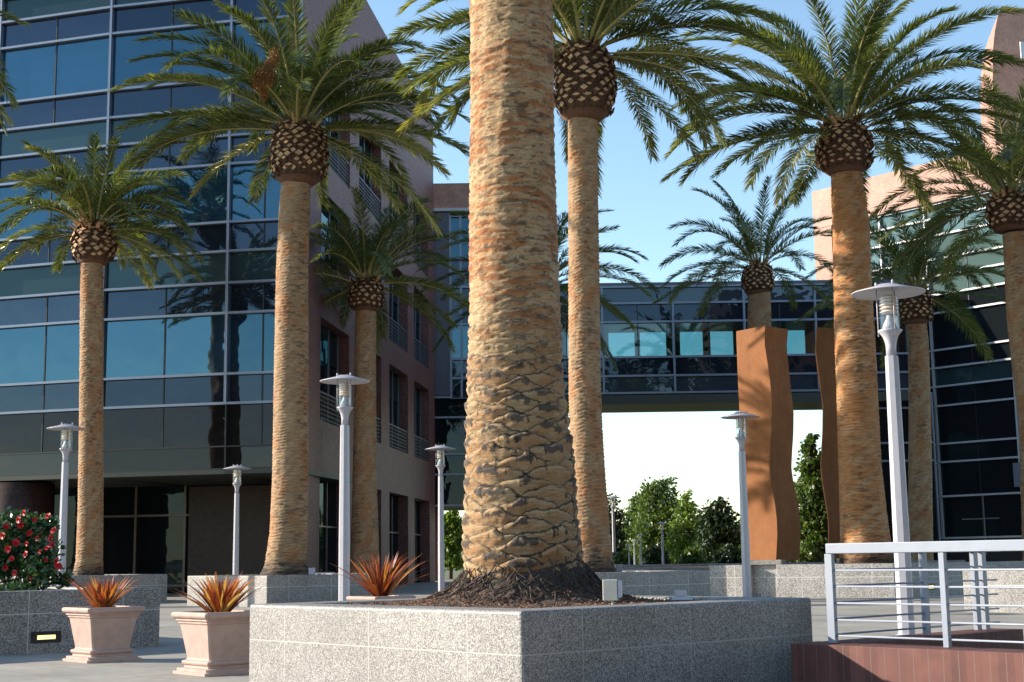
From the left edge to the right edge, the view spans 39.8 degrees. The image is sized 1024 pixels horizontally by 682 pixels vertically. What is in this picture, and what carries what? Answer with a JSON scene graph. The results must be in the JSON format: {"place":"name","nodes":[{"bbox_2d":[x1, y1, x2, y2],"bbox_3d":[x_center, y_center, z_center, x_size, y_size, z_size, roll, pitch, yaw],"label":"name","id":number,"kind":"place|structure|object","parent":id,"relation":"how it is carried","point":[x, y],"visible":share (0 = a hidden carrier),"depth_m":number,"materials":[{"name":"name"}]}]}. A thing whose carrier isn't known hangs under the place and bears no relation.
{"place":"outdoors","nodes":[
{"label":"outdoors","id":0,"kind":"place"},
{"bbox_2d":[445,568,462,579],"bbox_3d":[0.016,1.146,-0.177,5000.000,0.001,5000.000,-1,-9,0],"label":"ground","id":1,"kind":"structure","parent":0,"point":[456,573],"depth_m":127.33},
{"bbox_2d":[444,511,463,578],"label":"broadleaf tree","id":2,"kind":"object","parent":1,"relation":"on","point":[453,539],"visible":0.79,"depth_m":90.60,"materials":[{"name":"green plant"}]},
{"bbox_2d":[607,493,632,552],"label":"broadleaf tree","id":3,"kind":"object","parent":1,"relation":"on","point":[620,536],"visible":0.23,"depth_m":103.83,"materials":[{"name":"green plant"}]},
{"bbox_2d":[627,473,696,563],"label":"broadleaf tree","id":4,"kind":"object","parent":1,"relation":"on","point":[652,514],"visible":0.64,"depth_m":110.29,"materials":[{"name":"green plant"}]},
{"bbox_2d":[657,489,712,562],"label":"broadleaf tree","id":5,"kind":"object","parent":1,"relation":"on","point":[683,527],"visible":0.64,"depth_m":103.89,"materials":[{"name":"green plant"}]},
{"bbox_2d":[693,496,740,561],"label":"broadleaf tree","id":6,"kind":"object","parent":1,"relation":"on","point":[717,528],"visible":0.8,"depth_m":96.38,"materials":[{"name":"green plant"}]},
{"bbox_2d":[793,433,827,561],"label":"broadleaf tree","id":7,"kind":"object","parent":1,"relation":"on","point":[812,507],"visible":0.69,"depth_m":86.65,"materials":[{"name":"green plant"}]},
{"bbox_2d":[980,6,1023,146],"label":"stone tower","id":8,"kind":"structure","parent":1,"relation":"on","point":[1007,34],"depth_m":101.12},
{"bbox_2d":[0,580,1023,681],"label":"plaza","id":9,"kind":"structure","parent":0,"point":[162,662],"depth_m":19.67,"materials":[{"name":"concrete"}]},
{"bbox_2d":[0,7,33,138],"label":"palm tree","id":10,"kind":"object","parent":9,"relation":"on","point":[3,84],"visible":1,"depth_m":42.58,"materials":[{"name":"green plant"}]},
{"bbox_2d":[46,422,85,586],"bbox_3d":[-11.755,4.557,37.117,1.010,4.845,1.010,-2,-9,10],"label":"street lamp","id":11,"kind":"object","parent":9,"relation":"on","point":[66,430],"visible":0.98,"depth_m":37.16,"materials":[{"name":"metal"}]},
{"bbox_2d":[0,586,159,655],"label":"planter","id":12,"kind":"object","parent":9,"relation":"on","point":[24,614],"visible":0.55,"depth_m":18.28,"materials":[{"name":"stone"}]},
{"bbox_2d":[0,506,74,589],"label":"flowering bush","id":13,"kind":"object","parent":12,"relation":"in","point":[18,560],"visible":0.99,"depth_m":19.53,"materials":[{"name":"green plant"}]},
{"bbox_2d":[1,574,166,601],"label":"planter","id":14,"kind":"object","parent":9,"relation":"on","point":[153,580],"visible":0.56,"depth_m":41.39,"materials":[{"name":"stone"}]},
{"bbox_2d":[0,130,205,575],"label":"palm tree","id":15,"kind":"object","parent":14,"relation":"on","point":[95,248],"visible":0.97,"depth_m":43.43,"materials":[{"name":"green plant"}]},
{"bbox_2d":[62,605,144,663],"bbox_3d":[-4.791,3.426,16.576,0.720,0.620,0.720,7,-12,-41],"label":"plant pot","id":16,"kind":"object","parent":9,"relation":"on","point":[103,635],"visible":1,"depth_m":16.37,"materials":[{"name":"stone"}]},
{"bbox_2d":[63,574,137,607],"bbox_3d":[-4.826,2.947,16.676,0.945,0.458,1.019,3,-10,-24],"label":"flax plant","id":17,"kind":"object","parent":16,"relation":"on","point":[100,596],"visible":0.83,"depth_m":16.55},
{"bbox_2d":[171,610,249,676],"bbox_3d":[-2.993,3.072,14.448,0.720,0.620,0.720,7,-12,-41],"label":"plant pot","id":18,"kind":"object","parent":9,"relation":"on","point":[217,643],"visible":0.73,"depth_m":14.22,"materials":[{"name":"ceramic"}]},
{"bbox_2d":[172,572,267,612],"bbox_3d":[-3.004,2.589,14.540,1.057,0.465,1.114,2,-9,-20],"label":"flax plant","id":19,"kind":"object","parent":18,"relation":"on","point":[220,596],"visible":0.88,"depth_m":14.42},
{"bbox_2d":[0,0,434,592],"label":"office building","id":20,"kind":"structure","parent":9,"relation":"on","point":[188,386],"depth_m":51.31,"materials":[{"name":"blue glass"}]},
{"bbox_2d":[0,236,74,265],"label":"window","id":21,"kind":"structure","parent":20,"relation":"in","point":[44,256],"depth_m":51.51,"materials":[{"name":"blue glass"}]},
{"bbox_2d":[0,452,78,474],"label":"window","id":22,"kind":"structure","parent":20,"relation":"in","point":[47,463],"depth_m":50.26,"materials":[{"name":"grey glass"}]},
{"bbox_2d":[0,411,78,453],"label":"window","id":23,"kind":"structure","parent":20,"relation":"in","point":[19,433],"depth_m":50.46,"materials":[{"name":"grey glass"}]},
{"bbox_2d":[0,382,79,411],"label":"window","id":24,"kind":"structure","parent":20,"relation":"in","point":[62,395],"depth_m":50.60,"materials":[{"name":"blue glass"}]},
{"bbox_2d":[0,323,79,383],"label":"window","id":25,"kind":"structure","parent":20,"relation":"in","point":[51,352],"depth_m":50.86,"materials":[{"name":"blue glass"}]},
{"bbox_2d":[0,294,79,325],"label":"window","id":26,"kind":"structure","parent":20,"relation":"in","point":[62,307],"depth_m":51.13,"materials":[{"name":"blue glass"}]},
{"bbox_2d":[0,177,103,238],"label":"window","id":27,"kind":"structure","parent":20,"relation":"in","point":[40,216],"depth_m":51.89,"materials":[{"name":"blue glass"}]},
{"bbox_2d":[0,148,105,182],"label":"window","id":28,"kind":"structure","parent":20,"relation":"in","point":[7,166],"depth_m":52.10,"materials":[{"name":"blue glass"}]},
{"bbox_2d":[0,93,106,128],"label":"window","id":29,"kind":"structure","parent":20,"relation":"in","point":[94,105],"depth_m":52.15,"materials":[{"name":"blue glass"}]},
{"bbox_2d":[1,37,108,101],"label":"window","id":30,"kind":"structure","parent":20,"relation":"in","point":[82,65],"depth_m":52.40,"materials":[{"name":"blue glass"}]},
{"bbox_2d":[3,10,109,46],"bbox_3d":[-16.907,-11.584,52.674,4.772,1.030,0.079,-3,-9,17],"label":"window","id":31,"kind":"structure","parent":20,"relation":"in","point":[92,23],"depth_m":52.66,"materials":[{"name":"blue glass"}]},
{"bbox_2d":[103,376,223,406],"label":"window","id":32,"kind":"structure","parent":20,"relation":"in","point":[204,389],"depth_m":49.35,"materials":[{"name":"blue glass"}]},
{"bbox_2d":[103,447,223,471],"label":"window","id":33,"kind":"structure","parent":20,"relation":"in","point":[185,458],"depth_m":48.98,"materials":[{"name":"grey glass"}]},
{"bbox_2d":[103,315,224,377],"bbox_3d":[-12.156,0.210,49.600,4.739,2.127,0.082,-3,-9,13],"label":"window","id":34,"kind":"structure","parent":20,"relation":"in","point":[179,345],"depth_m":49.59,"materials":[{"name":"blue glass"}]},
{"bbox_2d":[103,405,224,449],"bbox_3d":[-12.118,2.997,49.167,4.739,1.473,0.078,-3,-9,13],"label":"window","id":35,"kind":"structure","parent":20,"relation":"in","point":[186,426],"depth_m":49.14,"materials":[{"name":"grey glass"}]},
{"bbox_2d":[105,285,224,317],"bbox_3d":[-12.178,-1.370,49.844,4.739,1.069,0.083,-3,-9,13],"label":"window","id":36,"kind":"structure","parent":20,"relation":"in","point":[197,299],"depth_m":49.84,"materials":[{"name":"blue glass"}]},
{"bbox_2d":[109,166,227,227],"bbox_3d":[-12.230,-5.081,50.416,4.739,2.102,0.081,-3,-9,13],"label":"window","id":37,"kind":"structure","parent":20,"relation":"in","point":[210,202],"depth_m":50.14,"materials":[{"name":"blue glass"}]},
{"bbox_2d":[112,224,225,256],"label":"window","id":38,"kind":"structure","parent":20,"relation":"in","point":[208,237],"depth_m":49.90,"materials":[{"name":"blue glass"}]},
{"bbox_2d":[110,138,227,171],"bbox_3d":[-12.251,-6.631,50.657,4.739,1.036,0.083,-3,-9,13],"label":"window","id":39,"kind":"structure","parent":20,"relation":"in","point":[167,158],"depth_m":50.57,"materials":[{"name":"blue glass"}]},
{"bbox_2d":[111,84,228,115],"bbox_3d":[-12.280,-8.693,50.973,4.739,1.050,0.078,-3,-9,13],"label":"window","id":40,"kind":"structure","parent":20,"relation":"in","point":[150,100],"depth_m":51.03,"materials":[{"name":"blue glass"}]},
{"bbox_2d":[112,24,229,87],"bbox_3d":[-12.302,-10.269,51.217,4.739,2.140,0.080,-3,-9,13],"label":"window","id":41,"kind":"structure","parent":20,"relation":"in","point":[125,49],"depth_m":51.39,"materials":[{"name":"blue glass"}]},
{"bbox_2d":[114,0,229,31],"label":"window","id":42,"kind":"structure","parent":20,"relation":"in","point":[159,15],"depth_m":51.55,"materials":[{"name":"blue glass"}]},
{"bbox_2d":[226,446,272,467],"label":"window","id":43,"kind":"structure","parent":20,"relation":"in","point":[248,456],"depth_m":48.32,"materials":[{"name":"grey glass"}]},
{"bbox_2d":[227,403,272,444],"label":"window","id":44,"kind":"structure","parent":20,"relation":"in","point":[247,424],"depth_m":48.49,"materials":[{"name":"grey glass"}]},
{"bbox_2d":[228,374,273,401],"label":"window","id":45,"kind":"structure","parent":20,"relation":"in","point":[253,387],"depth_m":48.69,"materials":[{"name":"blue glass"}]},
{"bbox_2d":[228,313,274,371],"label":"window","id":46,"kind":"structure","parent":20,"relation":"in","point":[251,336],"depth_m":48.92,"materials":[{"name":"blue glass"}]},
{"bbox_2d":[232,136,270,161],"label":"window","id":47,"kind":"structure","parent":20,"relation":"in","point":[235,140],"depth_m":49.99,"materials":[{"name":"blue glass"}]},
{"bbox_2d":[229,282,275,310],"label":"window","id":48,"kind":"structure","parent":20,"relation":"in","point":[250,296],"depth_m":49.17,"materials":[{"name":"blue glass"}]},
{"bbox_2d":[230,221,277,248],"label":"window","id":49,"kind":"structure","parent":20,"relation":"in","point":[254,234],"depth_m":49.49,"materials":[{"name":"blue glass"}]},
{"bbox_2d":[231,163,280,219],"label":"window","id":50,"kind":"structure","parent":20,"relation":"in","point":[268,207],"depth_m":49.71,"materials":[{"name":"blue glass"}]},
{"bbox_2d":[233,19,286,71],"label":"window","id":51,"kind":"structure","parent":20,"relation":"in","point":[248,40],"depth_m":50.60,"materials":[{"name":"blue glass"}]},
{"bbox_2d":[234,0,286,18],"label":"window","id":52,"kind":"structure","parent":20,"relation":"in","point":[244,5],"depth_m":50.78,"materials":[{"name":"blue glass"}]},
{"bbox_2d":[319,481,335,572],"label":"window","id":53,"kind":"structure","parent":20,"relation":"in","point":[331,498],"depth_m":54.09,"materials":[{"name":"black glass"}]},
{"bbox_2d":[320,326,335,424],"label":"window","id":54,"kind":"structure","parent":20,"relation":"in","point":[323,366],"depth_m":54.57,"materials":[{"name":"black glass"}]},
{"bbox_2d":[223,464,250,574],"bbox_3d":[-8.430,5.833,43.295,0.858,4.118,0.858,4,-10,-30],"label":"street lamp","id":55,"kind":"object","parent":9,"relation":"on","point":[237,468],"visible":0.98,"depth_m":43.29,"materials":[{"name":"metal"}]},
{"bbox_2d":[187,573,393,606],"bbox_3d":[-5.987,6.731,38.258,4.000,0.840,4.000,7,-12,-41],"label":"planter","id":56,"kind":"object","parent":9,"relation":"on","point":[300,588],"visible":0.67,"depth_m":36.30,"materials":[{"name":"stone"}]},
{"bbox_2d":[106,0,470,574],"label":"palm tree","id":57,"kind":"object","parent":56,"relation":"on","point":[299,91],"visible":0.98,"depth_m":39.35,"materials":[{"name":"green plant"}]},
{"bbox_2d":[320,373,369,600],"bbox_3d":[-3.320,3.044,28.077,1.010,4.845,1.010,7,-11,-40],"label":"street lamp","id":58,"kind":"object","parent":9,"relation":"on","point":[345,383],"visible":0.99,"depth_m":28.04,"materials":[{"name":"metal"}]},
{"bbox_2d":[346,595,415,600],"bbox_3d":[-1.854,3.918,20.025,0.720,0.620,0.720,7,-12,-41],"label":"plant pot","id":59,"kind":"object","parent":9,"relation":"on","point":[368,597],"visible":0.19,"depth_m":19.84,"materials":[{"name":"stone"}]},
{"bbox_2d":[330,552,439,596],"bbox_3d":[-1.883,3.324,20.140,1.634,0.690,1.362,2,-9,-18],"label":"flax plant","id":60,"kind":"object","parent":59,"relation":"on","point":[377,583],"visible":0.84,"depth_m":20.04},
{"bbox_2d":[309,185,469,572],"bbox_3d":[-5.397,1.649,51.316,8.275,14.754,7.494,4,-10,-28],"label":"palm tree","id":61,"kind":"object","parent":9,"relation":"on","point":[363,295],"visible":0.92,"depth_m":51.23,"materials":[{"name":"green plant"}]},
{"bbox_2d":[425,444,455,590],"bbox_3d":[-2.293,5.753,45.713,1.010,4.845,1.010,-4,-9,19],"label":"street lamp","id":62,"kind":"object","parent":9,"relation":"on","point":[440,450],"visible":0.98,"depth_m":45.65,"materials":[{"name":"metal"}]},
{"bbox_2d":[433,183,469,580],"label":"glass annex","id":63,"kind":"object","parent":9,"relation":"on","point":[451,396],"visible":0.27,"depth_m":77.82,"materials":[{"name":"glass"}]},
{"bbox_2d":[435,475,465,504],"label":"window","id":64,"kind":"structure","parent":63,"relation":"in","point":[454,491],"depth_m":76.73,"materials":[{"name":"black glass"}]},
{"bbox_2d":[434,398,466,416],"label":"window","id":65,"kind":"structure","parent":63,"relation":"in","point":[443,406],"depth_m":77.43,"materials":[{"name":"black glass"}]},
{"bbox_2d":[435,418,466,452],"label":"window","id":66,"kind":"structure","parent":63,"relation":"in","point":[451,432],"depth_m":77.20,"materials":[{"name":"black glass"}]},
{"bbox_2d":[249,595,812,681],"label":"planter","id":67,"kind":"object","parent":9,"relation":"on","point":[724,639],"visible":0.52,"depth_m":11.43,"materials":[{"name":"stone"}]},
{"bbox_2d":[341,586,702,608],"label":"mulch","id":68,"kind":"object","parent":67,"relation":"on","point":[420,601],"visible":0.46,"depth_m":12.27,"materials":[{"name":"brown plant"}]},
{"bbox_2d":[422,0,635,606],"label":"palm tree","id":69,"kind":"object","parent":67,"relation":"on","point":[521,528],"visible":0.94,"depth_m":13.00,"materials":[{"name":"brown plant"}]},
{"bbox_2d":[415,208,661,373],"bbox_3d":[0.990,1.679,58.598,9.420,16.742,8.903,5,-10,-33],"label":"palm tree","id":70,"kind":"object","parent":9,"relation":"on","point":[612,308],"visible":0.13,"depth_m":59.09,"materials":[{"name":"green plant"}]},
{"bbox_2d":[595,570,709,595],"bbox_3d":[1.728,5.748,32.626,4.000,0.850,4.000,7,-12,-41],"label":"planter","id":71,"kind":"object","parent":9,"relation":"on","point":[661,582],"visible":0.3,"depth_m":31.45,"materials":[{"name":"stone"}]},
{"bbox_2d":[387,0,795,571],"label":"palm tree","id":72,"kind":"object","parent":71,"relation":"on","point":[586,78],"visible":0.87,"depth_m":33.96,"materials":[{"name":"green plant"}]},
{"bbox_2d":[721,411,759,596],"bbox_3d":[5.976,4.216,36.502,1.010,4.845,1.010,2,-9,-20],"label":"street lamp","id":73,"kind":"object","parent":9,"relation":"on","point":[740,418],"visible":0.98,"depth_m":36.43,"materials":[{"name":"metal"}]},
{"bbox_2d":[651,174,833,328],"bbox_3d":[10.720,1.441,62.647,8.924,18.180,9.289,-1,-9,0],"label":"palm tree","id":74,"kind":"object","parent":9,"relation":"on","point":[758,276],"visible":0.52,"depth_m":62.92,"materials":[{"name":"green plant"}]},
{"bbox_2d":[622,560,964,570],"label":"granite wall","id":75,"kind":"structure","parent":9,"relation":"on","point":[686,568],"depth_m":51.35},
{"bbox_2d":[709,560,895,597],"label":"granite wall","id":76,"kind":"structure","parent":9,"relation":"on","point":[770,578],"depth_m":37.91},
{"bbox_2d":[834,392,940,561],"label":"connector wing","id":77,"kind":"structure","parent":9,"relation":"on","point":[884,437],"depth_m":77.78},
{"bbox_2d":[851,279,925,635],"bbox_3d":[5.247,1.569,19.299,1.010,4.845,1.010,-1,-9,0],"label":"street lamp","id":78,"kind":"object","parent":9,"relation":"on","point":[888,295],"visible":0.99,"depth_m":19.27,"materials":[{"name":"metal"}]},
{"bbox_2d":[792,187,1005,560],"bbox_3d":[16.178,1.804,56.869,10.087,15.549,9.644,-1,-9,0],"label":"palm tree","id":79,"kind":"object","parent":9,"relation":"on","point":[915,314],"visible":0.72,"depth_m":56.08,"materials":[{"name":"green plant"}]},
{"bbox_2d":[791,641,1023,681],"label":"brick wall","id":80,"kind":"structure","parent":9,"relation":"on","point":[819,661],"depth_m":11.07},
{"bbox_2d":[824,539,1023,647],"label":"railing","id":81,"kind":"object","parent":80,"relation":"on","point":[941,548],"visible":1,"depth_m":11.16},
{"bbox_2d":[812,139,1022,561],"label":"office building","id":82,"kind":"structure","parent":9,"relation":"on","point":[976,429],"depth_m":77.16,"materials":[{"name":"beige glass"}]},
{"bbox_2d":[560,279,908,412],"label":"skybridge","id":83,"kind":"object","parent":82,"relation":"attached to","point":[679,355],"visible":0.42,"depth_m":77.95,"materials":[{"name":"grey glass"}]},
{"bbox_2d":[603,304,671,320],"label":"window","id":84,"kind":"structure","parent":83,"relation":"in","point":[641,312],"depth_m":78.21,"materials":[{"name":"blue glass"}]},
{"bbox_2d":[603,323,672,355],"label":"window","id":85,"kind":"structure","parent":83,"relation":"in","point":[651,339],"depth_m":77.98,"materials":[{"name":"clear glass"}]},
{"bbox_2d":[604,358,673,374],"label":"window","id":86,"kind":"structure","parent":83,"relation":"in","point":[630,366],"depth_m":77.75,"materials":[{"name":"black glass"}]},
{"bbox_2d":[675,357,737,373],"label":"window","id":87,"kind":"structure","parent":83,"relation":"in","point":[702,365],"depth_m":77.75,"materials":[{"name":"black glass"}]},
{"bbox_2d":[674,322,742,354],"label":"window","id":88,"kind":"structure","parent":83,"relation":"in","point":[691,338],"depth_m":77.98,"materials":[{"name":"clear glass"}]},
{"bbox_2d":[674,303,742,319],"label":"window","id":89,"kind":"structure","parent":83,"relation":"in","point":[716,311],"depth_m":78.21,"materials":[{"name":"blue glass"}]},
{"bbox_2d":[745,302,813,318],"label":"window","id":90,"kind":"structure","parent":83,"relation":"in","point":[778,310],"depth_m":78.21,"materials":[{"name":"blue glass"}]},
{"bbox_2d":[746,321,814,353],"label":"window","id":91,"kind":"structure","parent":83,"relation":"in","point":[801,334],"depth_m":78.00,"materials":[{"name":"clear glass"}]},
{"bbox_2d":[930,265,1004,294],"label":"window","id":92,"kind":"structure","parent":82,"relation":"in","point":[964,283],"depth_m":77.81,"materials":[{"name":"green glass"}]},
{"bbox_2d":[931,248,1003,274],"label":"window","id":93,"kind":"structure","parent":82,"relation":"in","point":[978,259],"depth_m":77.35,"materials":[{"name":"green glass"}]},
{"bbox_2d":[933,285,1005,311],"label":"window","id":94,"kind":"structure","parent":82,"relation":"in","point":[975,300],"depth_m":77.22,"materials":[{"name":"black glass"}]},
{"bbox_2d":[932,304,1008,349],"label":"window","id":95,"kind":"structure","parent":82,"relation":"in","point":[993,320],"depth_m":77.43,"materials":[{"name":"black glass"}]},
{"bbox_2d":[934,342,1010,366],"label":"window","id":96,"kind":"structure","parent":82,"relation":"in","point":[1002,350],"depth_m":77.48,"materials":[{"name":"black glass"}]},
{"bbox_2d":[936,380,1013,404],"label":"window","id":97,"kind":"structure","parent":82,"relation":"in","point":[997,389],"depth_m":76.94,"materials":[{"name":"black glass"}]},
{"bbox_2d":[937,400,1016,442],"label":"window","id":98,"kind":"structure","parent":82,"relation":"in","point":[987,420],"depth_m":76.69,"materials":[{"name":"black glass"}]},
{"bbox_2d":[939,439,1017,460],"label":"window","id":99,"kind":"structure","parent":82,"relation":"in","point":[1002,448],"depth_m":76.45,"materials":[{"name":"black glass"}]},
{"bbox_2d":[941,458,1019,495],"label":"window","id":100,"kind":"structure","parent":82,"relation":"in","point":[985,476],"depth_m":76.32,"materials":[{"name":"black glass"}]},
{"bbox_2d":[943,494,1021,536],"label":"window","id":101,"kind":"structure","parent":82,"relation":"in","point":[1007,507],"depth_m":75.93,"materials":[{"name":"black glass"}]},
{"bbox_2d":[824,628,1023,648],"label":"brick wall","id":102,"kind":"structure","parent":9,"relation":"on","point":[1003,634],"depth_m":13.04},
{"bbox_2d":[825,544,999,634],"bbox_3d":[3.723,2.254,12.888,2.780,0.818,0.070,7,-12,-41],"label":"railing","id":103,"kind":"object","parent":102,"relation":"on","point":[978,595],"visible":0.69,"depth_m":13.07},
{"bbox_2d":[868,72,1023,560],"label":"palm tree","id":104,"kind":"object","parent":9,"relation":"on","point":[1003,213],"visible":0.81,"depth_m":45.74,"materials":[{"name":"green plant"}]},
{"bbox_2d":[911,561,1023,596],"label":"granite wall","id":105,"kind":"structure","parent":9,"relation":"on","point":[952,575],"depth_m":38.51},
{"bbox_2d":[962,571,1023,612],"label":"planter","id":106,"kind":"object","parent":9,"relation":"on","point":[1007,596],"visible":0.49,"depth_m":26.45,"materials":[{"name":"stone"}]},
{"bbox_2d":[631,565,708,566],"bbox_3d":[9.511,6.931,43.831,9.554,0.001,13.203,1,-9,-13],"label":"planting bed","id":107,"kind":"object","parent":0,"point":[671,566],"visible":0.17,"depth_m":46.27,"materials":[{"name":"brown plant"}]},
{"bbox_2d":[736,326,800,560],"bbox_3d":[7.546,3.048,41.885,1.227,6.819,1.447,6,-11,-36],"label":"steel sculpture","id":108,"kind":"object","parent":107,"relation":"on","point":[764,389],"visible":0.92,"depth_m":41.42,"materials":[{"name":"metal"}]},
{"bbox_2d":[815,327,839,557],"bbox_3d":[10.617,3.316,45.885,2.316,7.365,0.856,4,-10,-30],"label":"steel sculpture","id":109,"kind":"object","parent":107,"relation":"on","point":[825,363],"visible":0.43,"depth_m":45.26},
{"bbox_2d":[659,0,1023,563],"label":"palm tree","id":110,"kind":"object","parent":107,"relation":"on","point":[844,146],"visible":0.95,"depth_m":40.03,"materials":[{"name":"green plant"}]},
{"bbox_2d":[367,0,1023,522],"label":"sky","id":111,"kind":"structure","parent":0,"point":[700,449],"materials":[{"name":"blue"}]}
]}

